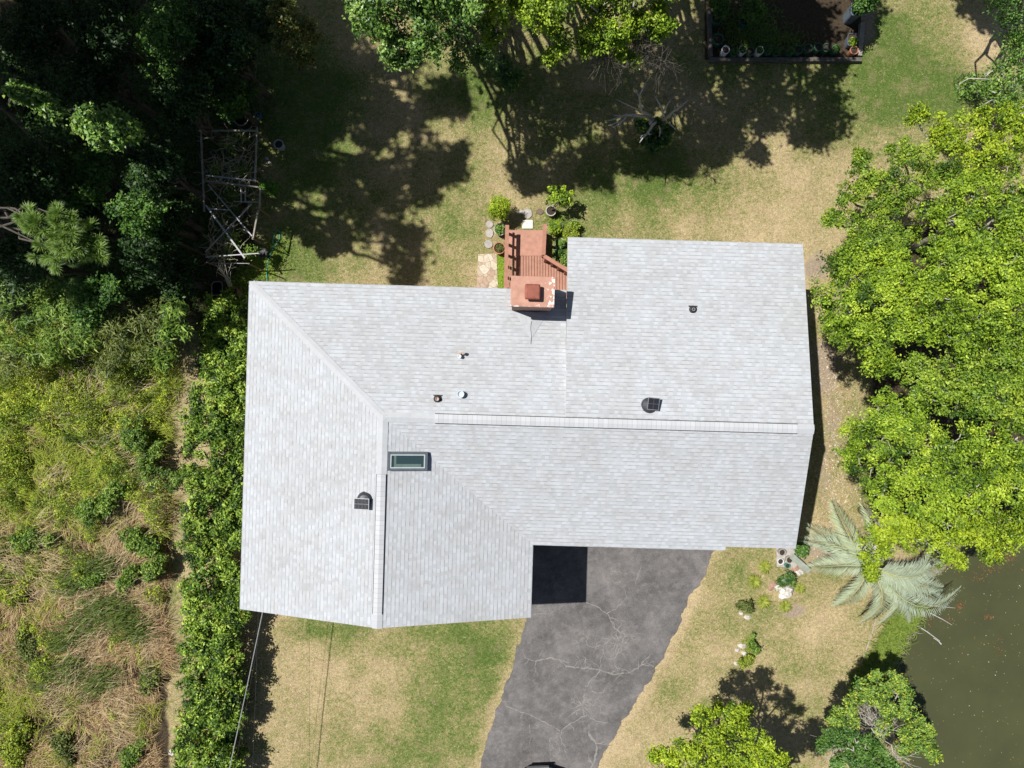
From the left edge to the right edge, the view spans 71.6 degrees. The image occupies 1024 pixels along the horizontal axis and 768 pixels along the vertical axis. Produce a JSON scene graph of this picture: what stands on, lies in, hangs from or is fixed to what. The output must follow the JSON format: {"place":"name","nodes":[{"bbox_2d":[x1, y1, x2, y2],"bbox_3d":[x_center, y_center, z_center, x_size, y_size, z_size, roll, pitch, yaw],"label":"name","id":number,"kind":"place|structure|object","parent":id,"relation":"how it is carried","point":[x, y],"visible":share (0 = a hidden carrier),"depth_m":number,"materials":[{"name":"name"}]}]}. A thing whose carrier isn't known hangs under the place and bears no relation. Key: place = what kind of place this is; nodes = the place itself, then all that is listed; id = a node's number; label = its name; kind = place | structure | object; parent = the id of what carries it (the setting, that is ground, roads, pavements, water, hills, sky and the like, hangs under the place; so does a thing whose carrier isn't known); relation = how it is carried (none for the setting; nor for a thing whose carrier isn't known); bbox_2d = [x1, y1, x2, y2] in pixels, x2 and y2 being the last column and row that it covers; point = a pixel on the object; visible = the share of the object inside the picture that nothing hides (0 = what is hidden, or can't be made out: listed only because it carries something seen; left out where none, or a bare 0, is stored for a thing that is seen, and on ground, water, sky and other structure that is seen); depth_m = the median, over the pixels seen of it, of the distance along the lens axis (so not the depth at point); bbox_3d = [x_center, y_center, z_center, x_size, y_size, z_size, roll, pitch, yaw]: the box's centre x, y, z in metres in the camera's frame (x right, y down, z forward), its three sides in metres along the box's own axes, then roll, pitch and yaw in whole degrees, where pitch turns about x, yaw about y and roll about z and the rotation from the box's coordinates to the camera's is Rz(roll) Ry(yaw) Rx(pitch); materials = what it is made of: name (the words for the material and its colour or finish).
{"place":"outdoors","nodes":[
{"label":"outdoors","id":0,"kind":"place"},
{"bbox_2d":[0,312,187,767],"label":"rough grass","id":1,"kind":"structure","parent":0,"point":[5,641],"depth_m":25.78,"materials":[{"name":"green plant"}]},
{"bbox_2d":[0,353,172,767],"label":"dry stalks","id":2,"kind":"object","parent":1,"relation":"on","point":[112,548],"visible":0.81,"depth_m":25.51,"materials":[{"name":"beige plant"}]},
{"bbox_2d":[0,0,1023,767],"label":"ground","id":3,"kind":"structure","parent":0,"point":[808,16],"depth_m":26.00,"materials":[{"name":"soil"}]},
{"bbox_2d":[0,441,33,471],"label":"shrub","id":4,"kind":"object","parent":3,"relation":"on","point":[25,461],"visible":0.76,"depth_m":25.59,"materials":[{"name":"green plant"}]},
{"bbox_2d":[0,714,35,767],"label":"shrub","id":5,"kind":"object","parent":3,"relation":"on","point":[11,754],"visible":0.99,"depth_m":25.52,"materials":[{"name":"green plant"}]},
{"bbox_2d":[1,565,36,609],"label":"shrub","id":6,"kind":"object","parent":3,"relation":"on","point":[20,592],"visible":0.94,"depth_m":25.61,"materials":[{"name":"green plant"}]},
{"bbox_2d":[0,384,40,422],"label":"shrub","id":7,"kind":"object","parent":3,"relation":"on","point":[22,405],"visible":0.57,"depth_m":25.57,"materials":[{"name":"green plant"}]},
{"bbox_2d":[10,625,41,662],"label":"shrub","id":8,"kind":"object","parent":3,"relation":"on","point":[26,647],"visible":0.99,"depth_m":25.56,"materials":[{"name":"green plant"}]},
{"bbox_2d":[6,526,59,554],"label":"shrub","id":9,"kind":"object","parent":3,"relation":"on","point":[31,536],"visible":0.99,"depth_m":25.47,"materials":[{"name":"green plant"}]},
{"bbox_2d":[0,275,66,355],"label":"thicket shrub","id":10,"kind":"object","parent":3,"relation":"on","point":[39,310],"visible":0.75,"depth_m":23.19,"materials":[{"name":"green plant"}]},
{"bbox_2d":[0,94,68,157],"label":"tall tree","id":11,"kind":"object","parent":3,"relation":"on","point":[8,113],"visible":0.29,"depth_m":23.07,"materials":[{"name":"green plant"}]},
{"bbox_2d":[0,75,69,126],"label":"woodland tree","id":12,"kind":"object","parent":3,"relation":"on","point":[37,100],"visible":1,"depth_m":18.57,"materials":[{"name":"green plant"}]},
{"bbox_2d":[0,224,100,302],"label":"woodland tree","id":13,"kind":"object","parent":3,"relation":"on","point":[14,260],"visible":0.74,"depth_m":21.71,"materials":[{"name":"green plant"}]},
{"bbox_2d":[14,650,95,696],"bbox_3d":[-16.500,10.456,25.483,3.122,1.028,1.676,0,90,0],"label":"feathery shrub","id":14,"kind":"object","parent":3,"relation":"on","point":[63,668],"visible":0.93,"depth_m":25.50,"materials":[{"name":"green plant"}]},
{"bbox_2d":[0,0,110,94],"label":"woodland tree","id":15,"kind":"object","parent":3,"relation":"on","point":[26,21],"visible":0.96,"depth_m":21.48,"materials":[{"name":"green plant"}]},
{"bbox_2d":[0,200,111,274],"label":"pine tree","id":16,"kind":"object","parent":3,"relation":"on","point":[62,246],"visible":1,"depth_m":18.53,"materials":[{"name":"green plant"}]},
{"bbox_2d":[0,130,118,230],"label":"woodland tree","id":17,"kind":"object","parent":3,"relation":"on","point":[16,183],"visible":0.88,"depth_m":20.93,"materials":[{"name":"green plant"}]},
{"bbox_2d":[0,337,126,387],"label":"thicket shrub","id":18,"kind":"object","parent":3,"relation":"on","point":[6,369],"visible":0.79,"depth_m":24.35,"materials":[{"name":"green plant"}]},
{"bbox_2d":[47,731,79,766],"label":"shrub","id":19,"kind":"object","parent":3,"relation":"on","point":[62,749],"visible":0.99,"depth_m":25.58,"materials":[{"name":"green plant"}]},
{"bbox_2d":[0,54,132,153],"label":"woodland tree","id":20,"kind":"object","parent":3,"relation":"on","point":[27,116],"visible":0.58,"depth_m":20.86,"materials":[{"name":"green plant"}]},
{"bbox_2d":[19,277,120,368],"bbox_3d":[-14.708,-1.608,24.272,3.385,3.482,2.448,-43,90,0],"label":"thicket shrub","id":21,"kind":"object","parent":3,"relation":"on","point":[50,355],"visible":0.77,"depth_m":23.22,"materials":[{"name":"green plant"}]},
{"bbox_2d":[63,365,93,408],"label":"shrub","id":22,"kind":"object","parent":3,"relation":"on","point":[82,383],"visible":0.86,"depth_m":25.55,"materials":[{"name":"green plant"}]},
{"bbox_2d":[0,339,171,767],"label":"leafy weeds","id":23,"kind":"object","parent":3,"relation":"on","point":[54,386],"visible":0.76,"depth_m":25.54,"materials":[{"name":"green plant"}]},
{"bbox_2d":[43,143,129,216],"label":"woodland tree","id":24,"kind":"object","parent":3,"relation":"on","point":[93,179],"visible":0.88,"depth_m":22.12,"materials":[{"name":"green plant"}]},
{"bbox_2d":[44,548,128,598],"bbox_3d":[-15.377,6.843,25.495,3.144,1.003,1.773,0,90,0],"label":"feathery shrub","id":25,"kind":"object","parent":3,"relation":"on","point":[94,563],"visible":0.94,"depth_m":25.48,"materials":[{"name":"green plant"}]},
{"bbox_2d":[44,192,132,259],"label":"woodland tree","id":26,"kind":"object","parent":3,"relation":"on","point":[96,213],"visible":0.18,"depth_m":22.70,"materials":[{"name":"green plant"}]},
{"bbox_2d":[74,568,107,591],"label":"shrub","id":27,"kind":"object","parent":3,"relation":"on","point":[92,579],"visible":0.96,"depth_m":25.46,"materials":[{"name":"green plant"}]},
{"bbox_2d":[39,585,157,660],"bbox_3d":[-14.969,8.556,25.446,4.455,1.099,2.750,0,90,0],"label":"feathery shrub","id":28,"kind":"object","parent":3,"relation":"on","point":[121,611],"visible":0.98,"depth_m":25.47,"materials":[{"name":"green plant"}]},
{"bbox_2d":[71,479,127,527],"bbox_3d":[-14.640,4.300,25.420,2.317,1.184,1.165,-33,90,0],"label":"shrub","id":29,"kind":"object","parent":3,"relation":"on","point":[90,511],"visible":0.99,"depth_m":25.11,"materials":[{"name":"green plant"}]},
{"bbox_2d":[53,271,149,335],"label":"woodland tree","id":30,"kind":"object","parent":3,"relation":"on","point":[91,296],"visible":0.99,"depth_m":22.24,"materials":[{"name":"green plant"}]},
{"bbox_2d":[75,660,132,704],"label":"feathery shrub","id":31,"kind":"object","parent":3,"relation":"on","point":[103,680],"visible":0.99,"depth_m":25.49,"materials":[{"name":"green plant"}]},
{"bbox_2d":[66,100,145,154],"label":"woodland tree","id":32,"kind":"object","parent":3,"relation":"on","point":[114,130],"visible":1,"depth_m":18.22,"materials":[{"name":"green plant"}]},
{"bbox_2d":[53,29,160,118],"bbox_3d":[-12.832,-9.878,23.691,2.733,4.731,2.392,-39,90,0],"label":"woodland tree","id":33,"kind":"object","parent":3,"relation":"on","point":[106,80],"visible":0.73,"depth_m":22.07,"materials":[{"name":"green plant"}]},
{"bbox_2d":[78,408,137,440],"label":"shrub","id":34,"kind":"object","parent":3,"relation":"on","point":[104,422],"visible":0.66,"depth_m":25.49,"materials":[{"name":"green plant"}]},
{"bbox_2d":[60,0,170,83],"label":"woodland tree","id":35,"kind":"object","parent":3,"relation":"on","point":[84,24],"visible":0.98,"depth_m":21.39,"materials":[{"name":"green plant"}]},
{"bbox_2d":[114,562,140,594],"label":"shrub","id":36,"kind":"object","parent":3,"relation":"on","point":[126,578],"visible":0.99,"depth_m":25.34,"materials":[{"name":"green plant"}]},
{"bbox_2d":[84,289,175,367],"bbox_3d":[-12.524,-1.851,24.270,3.046,3.478,2.654,0,90,0],"label":"thicket shrub","id":37,"kind":"object","parent":3,"relation":"on","point":[149,321],"visible":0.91,"depth_m":23.21,"materials":[{"name":"green plant"}]},
{"bbox_2d":[114,734,150,767],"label":"shrub","id":38,"kind":"object","parent":3,"relation":"on","point":[130,756],"visible":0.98,"depth_m":25.61,"materials":[{"name":"green plant"}]},
{"bbox_2d":[115,523,160,560],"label":"shrub","id":39,"kind":"object","parent":3,"relation":"on","point":[148,547],"visible":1,"depth_m":25.28,"materials":[{"name":"green plant"}]},
{"bbox_2d":[137,666,163,698],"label":"shrub","id":40,"kind":"object","parent":3,"relation":"on","point":[154,681],"visible":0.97,"depth_m":25.59,"materials":[{"name":"green plant"}]},
{"bbox_2d":[117,413,184,495],"bbox_3d":[-12.794,2.497,25.282,1.584,1.462,3.268,-30,90,0],"label":"shrub","id":41,"kind":"object","parent":3,"relation":"on","point":[136,439],"visible":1,"depth_m":24.95,"materials":[{"name":"green plant"}]},
{"bbox_2d":[103,184,198,241],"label":"woodland tree","id":42,"kind":"object","parent":3,"relation":"on","point":[144,224],"visible":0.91,"depth_m":22.02,"materials":[{"name":"green plant"}]},
{"bbox_2d":[140,551,168,583],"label":"shrub","id":43,"kind":"object","parent":3,"relation":"on","point":[151,570],"visible":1,"depth_m":25.16,"materials":[{"name":"green plant"}]},
{"bbox_2d":[117,229,196,291],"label":"woodland tree","id":44,"kind":"object","parent":3,"relation":"on","point":[149,256],"visible":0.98,"depth_m":22.53,"materials":[{"name":"green plant"}]},
{"bbox_2d":[0,0,315,375],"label":"undergrowth","id":45,"kind":"object","parent":3,"relation":"on","point":[80,265],"visible":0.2,"depth_m":25.91,"materials":[{"name":"green plant"}]},
{"bbox_2d":[118,130,209,201],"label":"woodland tree","id":46,"kind":"object","parent":3,"relation":"on","point":[149,164],"visible":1,"depth_m":22.05,"materials":[{"name":"green plant"}]},
{"bbox_2d":[137,296,202,371],"bbox_3d":[-11.285,-1.550,24.263,1.310,3.496,2.712,41,90,0],"label":"thicket shrub","id":47,"kind":"object","parent":3,"relation":"on","point":[172,313],"visible":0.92,"depth_m":23.13,"materials":[{"name":"green plant"}]},
{"bbox_2d":[123,0,218,90],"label":"woodland tree","id":48,"kind":"object","parent":3,"relation":"on","point":[166,27],"visible":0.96,"depth_m":21.78,"materials":[{"name":"green plant"}]},
{"bbox_2d":[147,254,206,302],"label":"woodland tree","id":49,"kind":"object","parent":3,"relation":"on","point":[181,280],"visible":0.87,"depth_m":23.61,"materials":[{"name":"green plant"}]},
{"bbox_2d":[153,190,204,240],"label":"woodland tree","id":50,"kind":"object","parent":3,"relation":"on","point":[181,215],"visible":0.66,"depth_m":23.50,"materials":[{"name":"green plant"}]},
{"bbox_2d":[144,66,229,145],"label":"woodland tree","id":51,"kind":"object","parent":3,"relation":"on","point":[180,99],"visible":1,"depth_m":22.00,"materials":[{"name":"green plant"}]},
{"bbox_2d":[175,44,247,105],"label":"woodland tree","id":52,"kind":"object","parent":3,"relation":"on","point":[192,62],"visible":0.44,"depth_m":22.87,"materials":[{"name":"green plant"}]},
{"bbox_2d":[173,0,250,67],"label":"woodland tree","id":53,"kind":"object","parent":3,"relation":"on","point":[217,9],"visible":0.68,"depth_m":21.93,"materials":[{"name":"green plant"}]},
{"bbox_2d":[168,286,256,767],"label":"hedge","id":54,"kind":"object","parent":3,"relation":"on","point":[223,361],"visible":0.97,"depth_m":24.51,"materials":[{"name":"green plant"}]},
{"bbox_2d":[187,13,271,99],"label":"woodland tree","id":55,"kind":"object","parent":3,"relation":"on","point":[239,47],"visible":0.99,"depth_m":22.02,"materials":[{"name":"green plant"}]},
{"bbox_2d":[194,122,273,276],"bbox_3d":[-9.944,-6.519,25.164,2.751,1.672,5.583,0,90,0],"label":"trellis","id":56,"kind":"object","parent":3,"relation":"on","point":[243,170],"visible":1,"depth_m":24.67,"materials":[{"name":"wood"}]},
{"bbox_2d":[210,81,259,126],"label":"woodland tree","id":57,"kind":"object","parent":3,"relation":"on","point":[236,107],"visible":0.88,"depth_m":23.83,"materials":[{"name":"green plant"}]},
{"bbox_2d":[195,120,278,263],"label":"undergrowth","id":58,"kind":"object","parent":3,"relation":"on","point":[247,141],"visible":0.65,"depth_m":25.93,"materials":[{"name":"green plant"}]},
{"bbox_2d":[216,228,304,301],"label":"weeds","id":59,"kind":"object","parent":3,"relation":"on","point":[260,274],"visible":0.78,"depth_m":25.96,"materials":[{"name":"green plant"}]},
{"bbox_2d":[238,0,300,67],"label":"woodland tree","id":60,"kind":"object","parent":3,"relation":"on","point":[259,8],"visible":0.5,"depth_m":22.41,"materials":[{"name":"green plant"}]},
{"bbox_2d":[265,0,323,69],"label":"woodland tree","id":61,"kind":"object","parent":3,"relation":"on","point":[299,33],"visible":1,"depth_m":21.60,"materials":[{"name":"green plant"}]},
{"bbox_2d":[341,0,487,73],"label":"broadleaf tree","id":62,"kind":"object","parent":3,"relation":"on","point":[368,14],"visible":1,"depth_m":17.77,"materials":[{"name":"green plant"}]},
{"bbox_2d":[419,0,510,76],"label":"broadleaf tree","id":63,"kind":"object","parent":3,"relation":"on","point":[458,65],"visible":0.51,"depth_m":20.91,"materials":[{"name":"green plant"}]},
{"bbox_2d":[476,254,497,287],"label":"path","id":64,"kind":"structure","parent":3,"relation":"on","point":[487,276],"depth_m":25.96,"materials":[{"name":"beige stone"}]},
{"bbox_2d":[485,190,512,222],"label":"shrub","id":65,"kind":"object","parent":3,"relation":"on","point":[499,208],"visible":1,"depth_m":24.91,"materials":[{"name":"green plant"}]},
{"bbox_2d":[491,52,525,94],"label":"shrub","id":66,"kind":"object","parent":3,"relation":"on","point":[511,76],"visible":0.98,"depth_m":25.02,"materials":[{"name":"green plant"}]},
{"bbox_2d":[240,237,814,628],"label":"house","id":67,"kind":"structure","parent":3,"relation":"on","point":[421,455],"depth_m":21.09,"materials":[{"name":"grey"}]},
{"bbox_2d":[470,0,588,78],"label":"broadleaf tree","id":68,"kind":"object","parent":3,"relation":"on","point":[544,11],"visible":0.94,"depth_m":18.58,"materials":[{"name":"green plant"}]},
{"bbox_2d":[504,224,566,298],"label":"deck","id":69,"kind":"structure","parent":3,"relation":"on","point":[525,245],"depth_m":25.38,"materials":[{"name":"brown wood"}]},
{"bbox_2d":[545,183,574,216],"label":"potted plant","id":70,"kind":"object","parent":3,"relation":"on","point":[556,196],"visible":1,"depth_m":24.83,"materials":[{"name":"green plant"}]},
{"bbox_2d":[535,203,586,260],"bbox_3d":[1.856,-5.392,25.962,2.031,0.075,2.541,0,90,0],"label":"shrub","id":71,"kind":"object","parent":3,"relation":"on","point":[564,225],"visible":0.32,"depth_m":25.97,"materials":[{"name":"green plant"}]},
{"bbox_2d":[573,0,685,96],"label":"broadleaf tree","id":72,"kind":"object","parent":3,"relation":"on","point":[608,35],"visible":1,"depth_m":18.96,"materials":[{"name":"green plant"}]},
{"bbox_2d":[608,84,687,153],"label":"dead tree","id":73,"kind":"object","parent":3,"relation":"on","point":[656,132],"visible":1,"depth_m":24.72,"materials":[{"name":"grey plant"}]},
{"bbox_2d":[644,697,804,767],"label":"broadleaf tree","id":74,"kind":"object","parent":3,"relation":"on","point":[713,737],"visible":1,"depth_m":20.53,"materials":[{"name":"green plant"}]},
{"bbox_2d":[738,0,767,23],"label":"shrub","id":75,"kind":"object","parent":3,"relation":"on","point":[753,11],"visible":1,"depth_m":24.80,"materials":[{"name":"green plant"}]},
{"bbox_2d":[702,0,822,67],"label":"weeds","id":76,"kind":"object","parent":3,"relation":"on","point":[744,33],"visible":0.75,"depth_m":25.95,"materials":[{"name":"green plant"}]},
{"bbox_2d":[768,570,796,598],"bbox_3d":[9.898,7.272,25.582,0.996,0.875,1.095,28,90,0],"label":"rock mound","id":77,"kind":"object","parent":3,"relation":"on","point":[784,585],"visible":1,"depth_m":25.56,"materials":[{"name":"white stone"}]},
{"bbox_2d":[709,57,861,62],"bbox_3d":[9.967,-11.816,25.910,5.528,0.180,0.140,0,90,0],"label":"landscape timber","id":78,"kind":"object","parent":3,"relation":"on","point":[786,60],"visible":1,"depth_m":25.82,"materials":[{"name":"brown wood"}]},
{"bbox_2d":[802,298,865,565],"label":"fallen leaves","id":79,"kind":"object","parent":3,"relation":"on","point":[835,429],"visible":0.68,"depth_m":25.97,"materials":[{"name":"beige plant"}]},
{"bbox_2d":[850,0,878,15],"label":"shrub","id":80,"kind":"object","parent":3,"relation":"on","point":[861,7],"visible":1,"depth_m":23.93,"materials":[{"name":"green plant"}]},
{"bbox_2d":[812,674,920,767],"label":"pondside tree","id":81,"kind":"object","parent":3,"relation":"on","point":[864,757],"visible":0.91,"depth_m":21.93,"materials":[{"name":"green plant"}]},
{"bbox_2d":[818,206,924,281],"bbox_3d":[11.265,-4.644,23.591,3.368,4.990,1.681,41,90,0],"label":"broadleaf tree","id":82,"kind":"object","parent":3,"relation":"on","point":[830,217],"visible":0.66,"depth_m":21.85,"materials":[{"name":"green plant"}]},
{"bbox_2d":[808,230,943,382],"bbox_3d":[10.336,-2.449,22.599,3.964,6.973,3.690,36,90,0],"label":"broadleaf tree","id":83,"kind":"object","parent":3,"relation":"on","point":[860,304],"visible":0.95,"depth_m":20.10,"materials":[{"name":"green plant"}]},
{"bbox_2d":[798,497,960,626],"bbox_3d":[12.343,6.316,24.335,5.601,3.459,3.742,33,90,0],"label":"palm tree","id":84,"kind":"object","parent":3,"relation":"on","point":[906,583],"visible":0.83,"depth_m":22.98,"materials":[{"name":"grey plant"}]},
{"bbox_2d":[824,668,943,765],"bbox_3d":[12.137,10.437,23.867,4.096,4.439,2.612,25,90,0],"label":"pondside tree","id":85,"kind":"object","parent":3,"relation":"on","point":[891,713],"visible":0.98,"depth_m":22.09,"materials":[{"name":"green plant"}]},
{"bbox_2d":[840,590,932,693],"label":"reeds","id":86,"kind":"object","parent":3,"relation":"on","point":[898,627],"visible":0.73,"depth_m":25.86,"materials":[{"name":"green plant"}]},
{"bbox_2d":[830,384,951,515],"bbox_3d":[11.098,1.849,22.775,3.096,6.625,3.428,-29,90,0],"label":"broadleaf tree","id":87,"kind":"object","parent":3,"relation":"on","point":[861,441],"visible":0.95,"depth_m":20.22,"materials":[{"name":"green plant"}]},
{"bbox_2d":[833,134,969,233],"bbox_3d":[11.937,-6.093,23.378,3.743,5.425,2.704,20,90,0],"label":"broadleaf tree","id":88,"kind":"object","parent":3,"relation":"on","point":[872,180],"visible":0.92,"depth_m":21.35,"materials":[{"name":"green plant"}]},
{"bbox_2d":[853,491,977,583],"bbox_3d":[11.991,4.572,23.150,3.532,5.852,2.902,-14,90,0],"label":"broadleaf tree","id":89,"kind":"object","parent":3,"relation":"on","point":[895,526],"visible":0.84,"depth_m":20.98,"materials":[{"name":"green plant"}]},
{"bbox_2d":[885,330,1023,435],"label":"broadleaf tree","id":90,"kind":"object","parent":3,"relation":"on","point":[1007,380],"visible":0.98,"depth_m":19.07,"materials":[{"name":"green plant"}]},
{"bbox_2d":[890,229,1023,361],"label":"broadleaf tree","id":91,"kind":"object","parent":3,"relation":"on","point":[992,321],"visible":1,"depth_m":18.81,"materials":[{"name":"green plant"}]},
{"bbox_2d":[902,412,1023,529],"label":"broadleaf tree","id":92,"kind":"object","parent":3,"relation":"on","point":[1001,468],"visible":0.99,"depth_m":19.33,"materials":[{"name":"green plant"}]},
{"bbox_2d":[902,98,1023,228],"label":"broadleaf tree","id":93,"kind":"object","parent":3,"relation":"on","point":[1012,122],"visible":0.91,"depth_m":20.57,"materials":[{"name":"green plant"}]},
{"bbox_2d":[908,152,1023,267],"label":"broadleaf tree","id":94,"kind":"object","parent":3,"relation":"on","point":[1008,224],"visible":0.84,"depth_m":19.79,"materials":[{"name":"green plant"}]},
{"bbox_2d":[940,499,1023,566],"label":"broadleaf tree","id":95,"kind":"object","parent":3,"relation":"on","point":[990,533],"visible":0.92,"depth_m":20.35,"materials":[{"name":"green plant"}]},
{"bbox_2d":[953,26,1023,147],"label":"sparse tree","id":96,"kind":"object","parent":3,"relation":"on","point":[1009,77],"visible":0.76,"depth_m":21.70,"materials":[{"name":"green plant"}]},
{"bbox_2d":[981,0,1023,57],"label":"broadleaf tree","id":97,"kind":"object","parent":3,"relation":"on","point":[1016,15],"visible":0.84,"depth_m":21.26,"materials":[{"name":"green plant"}]},
{"bbox_2d":[481,545,712,767],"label":"driveway","id":98,"kind":"structure","parent":0,"point":[602,624],"depth_m":25.97,"materials":[{"name":"grey asphalt"}]},
{"bbox_2d":[707,0,730,19],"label":"shrub","id":99,"kind":"object","parent":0,"point":[720,9],"visible":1,"depth_m":24.68,"materials":[{"name":"green plant"}]},
{"bbox_2d":[875,540,1023,767],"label":"pond water","id":100,"kind":"structure","parent":0,"point":[959,663],"depth_m":26.30,"materials":[{"name":"green liquid"}]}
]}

